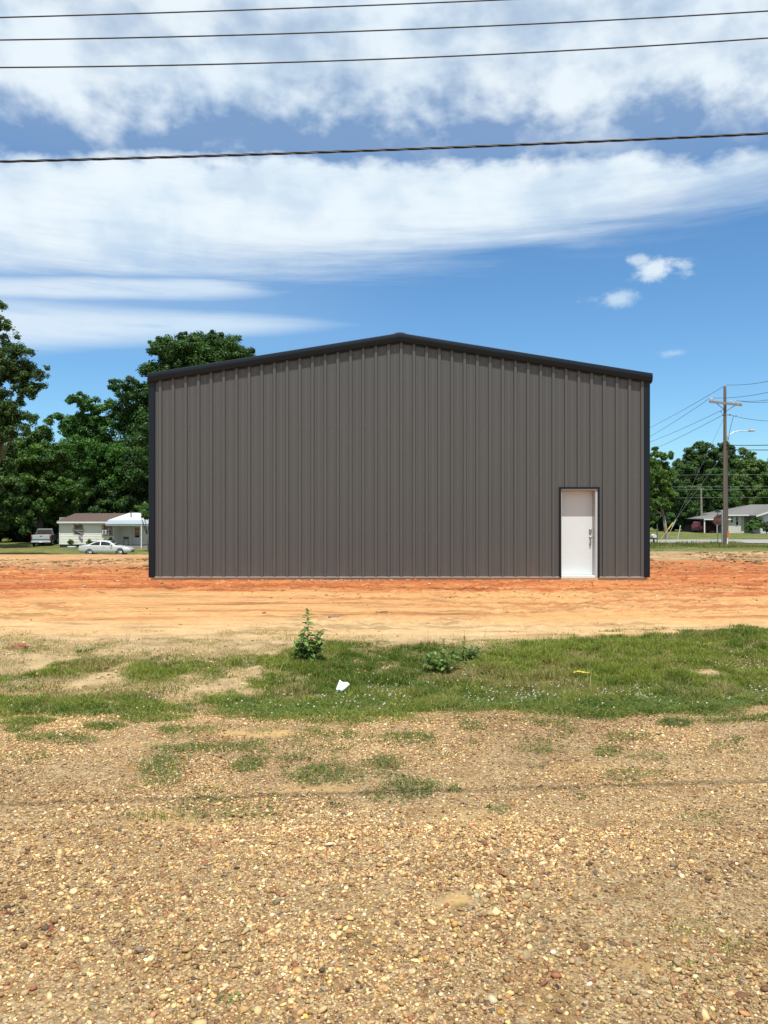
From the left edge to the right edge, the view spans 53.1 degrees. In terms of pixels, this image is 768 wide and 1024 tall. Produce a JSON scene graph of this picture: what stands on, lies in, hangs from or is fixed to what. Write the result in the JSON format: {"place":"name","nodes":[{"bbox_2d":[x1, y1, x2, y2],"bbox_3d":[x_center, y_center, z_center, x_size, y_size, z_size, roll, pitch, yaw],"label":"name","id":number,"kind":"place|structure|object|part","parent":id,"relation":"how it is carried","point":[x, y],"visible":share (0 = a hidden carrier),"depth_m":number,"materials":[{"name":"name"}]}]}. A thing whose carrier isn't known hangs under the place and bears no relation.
{"place":"outdoors","nodes":[
{"label":"outdoors","id":0,"kind":"place"},
{"bbox_2d":[0,0,504,17],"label":"overhead wire","id":1,"kind":"object","parent":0,"point":[249,9],"visible":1,"depth_m":12.29,"materials":[{"name":"black metal"}]},
{"bbox_2d":[0,527,767,1023],"bbox_3d":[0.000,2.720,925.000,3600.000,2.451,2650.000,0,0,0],"label":"ground","id":2,"kind":"structure","parent":0,"point":[182,609],"depth_m":4.63,"materials":[{"name":"beige soil"}]},
{"bbox_2d":[0,516,17,541],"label":"thicket","id":3,"kind":"object","parent":2,"relation":"on","point":[12,525],"visible":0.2,"depth_m":91.83,"materials":[{"name":"green plant"}]},
{"bbox_2d":[0,441,33,530],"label":"elm tree","id":4,"kind":"object","parent":2,"relation":"on","point":[13,487],"visible":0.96,"depth_m":78.40,"materials":[{"name":"green plant"}]},
{"bbox_2d":[0,506,34,541],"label":"thicket","id":5,"kind":"object","parent":2,"relation":"on","point":[15,536],"visible":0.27,"depth_m":93.21,"materials":[{"name":"green plant"}]},
{"bbox_2d":[11,643,28,647],"bbox_3d":[-4.130,1.540,8.725,0.198,0.100,0.131,0,0,0],"label":"dirt clod","id":6,"kind":"object","parent":2,"relation":"on","point":[19,645],"visible":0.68,"depth_m":8.69,"materials":[{"name":"orange soil"}]},
{"bbox_2d":[0,300,50,462],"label":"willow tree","id":7,"kind":"object","parent":2,"relation":"on","point":[15,374],"visible":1,"depth_m":63.78,"materials":[{"name":"green plant"}]},
{"bbox_2d":[19,507,62,542],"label":"thicket","id":8,"kind":"object","parent":2,"relation":"on","point":[32,530],"visible":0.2,"depth_m":91.64,"materials":[{"name":"green plant"}]},
{"bbox_2d":[31,528,58,545],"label":"pickup truck","id":9,"kind":"object","parent":2,"relation":"on","point":[46,535],"visible":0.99,"depth_m":83.02,"materials":[{"name":"white paint"}]},
{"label":"rear window","id":10,"kind":"part","parent":9,"relation":"part of","materials":[{"name":"black glass"}]},
{"bbox_2d":[3,413,90,544],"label":"elm tree","id":11,"kind":"object","parent":2,"relation":"on","point":[49,488],"visible":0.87,"depth_m":84.61,"materials":[{"name":"green plant"}]},
{"bbox_2d":[2,443,122,537],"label":"woodland","id":12,"kind":"object","parent":2,"relation":"on","point":[77,474],"visible":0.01,"depth_m":107.50,"materials":[{"name":"green plant"}]},
{"bbox_2d":[67,539,75,545],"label":"shrub","id":13,"kind":"object","parent":2,"relation":"on","point":[70,542],"visible":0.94,"depth_m":79.12,"materials":[{"name":"green plant"}]},
{"bbox_2d":[75,647,93,652],"bbox_3d":[-3.306,1.540,8.572,0.267,0.078,0.118,0,0,-8],"label":"weed","id":14,"kind":"object","parent":2,"relation":"on","point":[78,650],"visible":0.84,"depth_m":8.55,"materials":[{"name":"green plant"}]},
{"bbox_2d":[53,391,143,512],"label":"maple tree","id":15,"kind":"object","parent":2,"relation":"on","point":[96,455],"visible":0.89,"depth_m":90.61,"materials":[{"name":"green plant"}]},
{"bbox_2d":[56,511,147,548],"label":"house","id":16,"kind":"structure","parent":2,"relation":"on","point":[79,529],"depth_m":79.99,"materials":[{"name":"white plastic"}]},
{"bbox_2d":[74,523,82,534],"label":"window","id":17,"kind":"structure","parent":16,"relation":"in","point":[78,527],"depth_m":80.00,"materials":[{"name":"grey glass"}]},
{"bbox_2d":[103,524,111,532],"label":"window","id":18,"kind":"structure","parent":16,"relation":"in","point":[105,527],"depth_m":80.00,"materials":[{"name":"grey glass"}]},
{"bbox_2d":[134,527,139,544],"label":"door","id":19,"kind":"structure","parent":16,"relation":"in","point":[136,529],"depth_m":81.46,"materials":[{"name":"white glass"}]},
{"bbox_2d":[79,540,134,553],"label":"parked car","id":20,"kind":"object","parent":2,"relation":"on","point":[104,547],"visible":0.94,"depth_m":69.18,"materials":[{"name":"silver metal"}]},
{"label":"side window","id":21,"kind":"part","parent":20,"relation":"part of","materials":[{"name":"black glass"}]},
{"bbox_2d":[76,422,147,512],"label":"hackberry tree","id":22,"kind":"object","parent":2,"relation":"on","point":[109,499],"visible":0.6,"depth_m":89.58,"materials":[{"name":"green plant"}]},
{"bbox_2d":[134,501,147,549],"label":"mulberry sapling","id":23,"kind":"object","parent":2,"relation":"on","point":[144,511],"visible":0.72,"depth_m":73.82,"materials":[{"name":"green plant"}]},
{"bbox_2d":[98,330,255,450],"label":"oak tree","id":24,"kind":"object","parent":2,"relation":"on","point":[195,348],"visible":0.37,"depth_m":97.95,"materials":[{"name":"green plant"}]},
{"bbox_2d":[290,608,325,660],"bbox_3d":[-0.802,1.306,8.076,0.407,0.590,0.303,0,0,0],"label":"tall weed","id":25,"kind":"object","parent":2,"relation":"on","point":[311,643],"visible":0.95,"depth_m":8.07,"materials":[{"name":"green plant"}]},
{"bbox_2d":[1,638,760,694],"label":"gravel","id":26,"kind":"structure","parent":2,"relation":"on","point":[99,677],"depth_m":8.19,"materials":[{"name":"beige gravel"}]},
{"bbox_2d":[0,683,767,836],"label":"gravel","id":27,"kind":"structure","parent":2,"relation":"on","point":[196,776],"depth_m":4.70,"materials":[{"name":"beige gravel"}]},
{"bbox_2d":[0,625,767,719],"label":"dead grass","id":28,"kind":"structure","parent":2,"relation":"on","point":[6,639],"depth_m":8.59,"materials":[{"name":"beige plant"}]},
{"bbox_2d":[0,551,767,569],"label":"dirt clods","id":29,"kind":"object","parent":2,"relation":"on","point":[662,562],"visible":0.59,"depth_m":31.76,"materials":[{"name":"orange soil"}]},
{"bbox_2d":[0,643,767,818],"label":"clover","id":30,"kind":"object","parent":2,"relation":"on","point":[294,707],"depth_m":6.06,"materials":[{"name":"green plant"}]},
{"bbox_2d":[3,556,767,636],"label":"dirt clods","id":31,"kind":"object","parent":2,"relation":"on","point":[404,584],"visible":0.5,"depth_m":16.60,"materials":[{"name":"orange soil"}]},
{"bbox_2d":[10,621,767,699],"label":"tall grass","id":32,"kind":"structure","parent":2,"relation":"on","point":[464,661],"depth_m":8.05,"materials":[{"name":"green plant"}]},
{"bbox_2d":[147,332,652,580],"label":"steel building","id":33,"kind":"structure","parent":2,"relation":"on","point":[399,456],"depth_m":18.50,"materials":[{"name":"metal"}]},
{"bbox_2d":[562,491,592,574],"bbox_3d":[4.675,0.505,18.685,0.803,2.043,0.131,0,0,0],"label":"door","id":34,"kind":"structure","parent":33,"relation":"in","point":[577,506],"depth_m":18.70,"materials":[{"name":"paint"}]},
{"bbox_2d":[197,579,617,581],"bbox_3d":[0.421,1.618,17.986,10.549,0.101,0.913,0,0,0],"label":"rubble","id":35,"kind":"object","parent":2,"relation":"on","point":[352,580],"visible":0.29,"depth_m":18.02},
{"bbox_2d":[423,638,460,671],"bbox_3d":[0.580,1.441,7.725,0.378,0.357,0.269,0,0,19],"label":"feathery weed","id":36,"kind":"object","parent":2,"relation":"on","point":[442,661],"visible":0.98,"depth_m":7.70,"materials":[{"name":"green plant"}]},
{"bbox_2d":[449,636,479,660],"bbox_3d":[0.867,1.471,8.256,0.336,0.278,0.222,0,0,0],"label":"feathery weed","id":37,"kind":"object","parent":2,"relation":"on","point":[469,655],"visible":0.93,"depth_m":8.22,"materials":[{"name":"green plant"}]},
{"bbox_2d":[650,534,656,541],"bbox_3d":[21.748,2.283,62.000,0.400,0.974,0.600,0,0,0],"label":"mailbox","id":38,"kind":"object","parent":2,"relation":"on","point":[653,536],"visible":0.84,"depth_m":61.88,"materials":[{"name":"metal"}]},
{"bbox_2d":[651,512,670,530],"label":"bush","id":39,"kind":"object","parent":2,"relation":"on","point":[660,525],"visible":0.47,"depth_m":122.92,"materials":[{"name":"green plant"}]},
{"bbox_2d":[650,446,679,538],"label":"sweetgum tree","id":40,"kind":"object","parent":2,"relation":"on","point":[662,473],"visible":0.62,"depth_m":81.65,"materials":[{"name":"green plant"}]},
{"bbox_2d":[667,524,678,530],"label":"bush","id":41,"kind":"object","parent":2,"relation":"on","point":[675,527],"visible":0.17,"depth_m":124.02,"materials":[{"name":"green plant"}]},
{"bbox_2d":[663,476,704,531],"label":"elm tree","id":42,"kind":"object","parent":2,"relation":"on","point":[692,507],"visible":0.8,"depth_m":119.07,"materials":[{"name":"green plant"}]},
{"bbox_2d":[671,441,729,486],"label":"deciduous tree","id":43,"kind":"object","parent":2,"relation":"on","point":[688,466],"visible":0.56,"depth_m":139.22,"materials":[{"name":"green plant"}]},
{"bbox_2d":[700,488,702,531],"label":"utility pole","id":44,"kind":"object","parent":2,"relation":"on","point":[701,512],"visible":0.59,"depth_m":117.38,"materials":[{"name":"brown wood"}]},
{"bbox_2d":[691,521,718,532],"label":"parked suv","id":45,"kind":"object","parent":2,"relation":"on","point":[696,526],"visible":0.88,"depth_m":113.66,"materials":[{"name":"red paint"}]},
{"bbox_2d":[656,482,762,513],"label":"woodland","id":46,"kind":"object","parent":2,"relation":"on","point":[670,511],"depth_m":159.17,"materials":[{"name":"green plant"}]},
{"bbox_2d":[713,509,720,540],"bbox_3d":[27.780,1.298,63.971,0.626,3.075,0.446,0,0,-35],"label":"stop sign","id":47,"kind":"object","parent":2,"relation":"on","point":[717,519],"visible":0.94,"depth_m":63.97,"materials":[{"name":"metal"}]},
{"bbox_2d":[693,467,744,512],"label":"elm tree","id":48,"kind":"object","parent":2,"relation":"on","point":[713,478],"visible":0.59,"depth_m":124.53,"materials":[{"name":"green plant"}]},
{"bbox_2d":[721,511,722,542],"bbox_3d":[27.079,1.353,61.500,0.140,2.867,0.100,0,0,0],"label":"metal post","id":49,"kind":"object","parent":2,"relation":"on","point":[721,526],"visible":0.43,"depth_m":61.49,"materials":[{"name":"metal"}]},
{"bbox_2d":[709,385,741,542],"bbox_3d":[26.494,-3.513,59.883,3.175,12.800,0.466,0,0,-20],"label":"utility pole","id":50,"kind":"object","parent":2,"relation":"on","point":[725,484],"visible":0.94,"depth_m":59.89,"materials":[{"name":"brown wood"}]},
{"bbox_2d":[658,456,721,542],"bbox_3d":[23.998,-0.976,60.250,5.118,7.265,0.122,0,0,6],"label":"guy wire","id":51,"kind":"object","parent":50,"relation":"attached to","point":[679,514],"visible":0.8,"depth_m":60.35,"materials":[{"name":"grey metal"}]},
{"bbox_2d":[665,425,720,541],"bbox_3d":[24.566,-2.358,61.000,4.439,10.038,0.098,0,0,27],"label":"guy wire","id":52,"kind":"object","parent":50,"relation":"attached to","point":[688,493],"visible":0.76,"depth_m":61.34,"materials":[{"name":"grey metal"}]},
{"bbox_2d":[726,428,755,440],"bbox_3d":[27.759,-6.009,59.800,2.291,0.978,0.240,0,0,0],"label":"street lamp","id":53,"kind":"object","parent":50,"relation":"attached to","point":[749,430],"visible":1,"depth_m":59.76,"materials":[{"name":"metal"}]},
{"bbox_2d":[730,445,767,445],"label":"communication cable","id":54,"kind":"object","parent":50,"relation":"attached to","point":[748,445],"visible":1,"depth_m":56.38,"materials":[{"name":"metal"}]},
{"bbox_2d":[684,504,767,532],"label":"white house","id":55,"kind":"structure","parent":2,"relation":"on","point":[740,517],"depth_m":112.49,"materials":[{"name":"grey"}]},
{"bbox_2d":[735,516,738,525],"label":"window","id":56,"kind":"structure","parent":55,"relation":"in","point":[736,517],"depth_m":111.94,"materials":[{"name":"white glass"}]},
{"bbox_2d":[711,441,740,483],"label":"tree","id":57,"kind":"object","parent":2,"relation":"on","point":[732,455],"visible":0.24,"depth_m":148.54,"materials":[{"name":"green plant"}]},
{"bbox_2d":[729,447,767,505],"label":"poplar tree","id":58,"kind":"object","parent":2,"relation":"on","point":[748,486],"visible":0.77,"depth_m":130.64,"materials":[{"name":"green plant"}]},
{"bbox_2d":[745,520,762,531],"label":"shrub","id":59,"kind":"object","parent":2,"relation":"on","point":[750,525],"visible":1,"depth_m":107.68,"materials":[{"name":"green plant"}]},
{"bbox_2d":[748,469,767,504],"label":"poplar tree","id":60,"kind":"object","parent":2,"relation":"on","point":[763,496],"visible":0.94,"depth_m":128.39,"materials":[{"name":"green plant"}]},
{"bbox_2d":[753,516,762,532],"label":"shrub","id":61,"kind":"object","parent":2,"relation":"on","point":[759,519],"visible":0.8,"depth_m":109.31,"materials":[{"name":"green plant"}]},
{"bbox_2d":[760,521,767,533],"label":"shrub","id":62,"kind":"object","parent":2,"relation":"on","point":[764,526],"visible":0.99,"depth_m":106.75,"materials":[{"name":"green plant"}]},
{"bbox_2d":[0,777,767,1023],"bbox_3d":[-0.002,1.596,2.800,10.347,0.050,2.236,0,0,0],"label":"gravel","id":63,"kind":"structure","parent":0,"point":[491,999],"depth_m":2.98,"materials":[{"name":"beige gravel"}]},
{"bbox_2d":[215,992,243,1003],"bbox_3d":[-0.508,1.596,2.522,0.079,0.037,0.075,0,0,-41],"label":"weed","id":64,"kind":"object","parent":63,"relation":"on","point":[231,999],"visible":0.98,"depth_m":2.52,"materials":[{"name":"green plant"}]},
{"bbox_2d":[0,623,767,1010],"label":"grass","id":65,"kind":"structure","parent":0,"point":[546,651],"depth_m":7.29,"materials":[{"name":"green plant"}]},
{"bbox_2d":[336,680,349,690],"bbox_3d":[-0.367,1.563,6.879,0.101,0.103,0.055,24,-12,0],"label":"paper scrap","id":66,"kind":"object","parent":65,"relation":"on","point":[341,686],"visible":0.99,"depth_m":6.88,"materials":[{"name":"white paper"}]},
{"bbox_2d":[0,132,767,162],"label":"overhead cable","id":67,"kind":"object","parent":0,"point":[402,149],"visible":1,"depth_m":12.99,"materials":[{"name":"metal"}]},
{"bbox_2d":[0,10,767,40],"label":"overhead wire","id":68,"kind":"object","parent":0,"point":[383,29],"visible":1,"depth_m":11.99,"materials":[{"name":"black metal"}]},
{"bbox_2d":[0,37,767,67],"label":"overhead wire","id":69,"kind":"object","parent":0,"point":[384,58],"visible":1,"depth_m":11.79,"materials":[{"name":"black metal"}]},
{"bbox_2d":[0,0,767,470],"label":"sky","id":70,"kind":"structure","parent":0,"point":[650,256],"materials":[{"name":"blue"}]},
{"bbox_2d":[650,539,767,550],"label":"verge grass","id":71,"kind":"structure","parent":0,"point":[712,544],"depth_m":53.87,"materials":[{"name":"green plant"}]},
{"bbox_2d":[650,539,767,542],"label":"road","id":72,"kind":"structure","parent":0,"point":[738,540],"depth_m":73.30,"materials":[{"name":"grey asphalt"}]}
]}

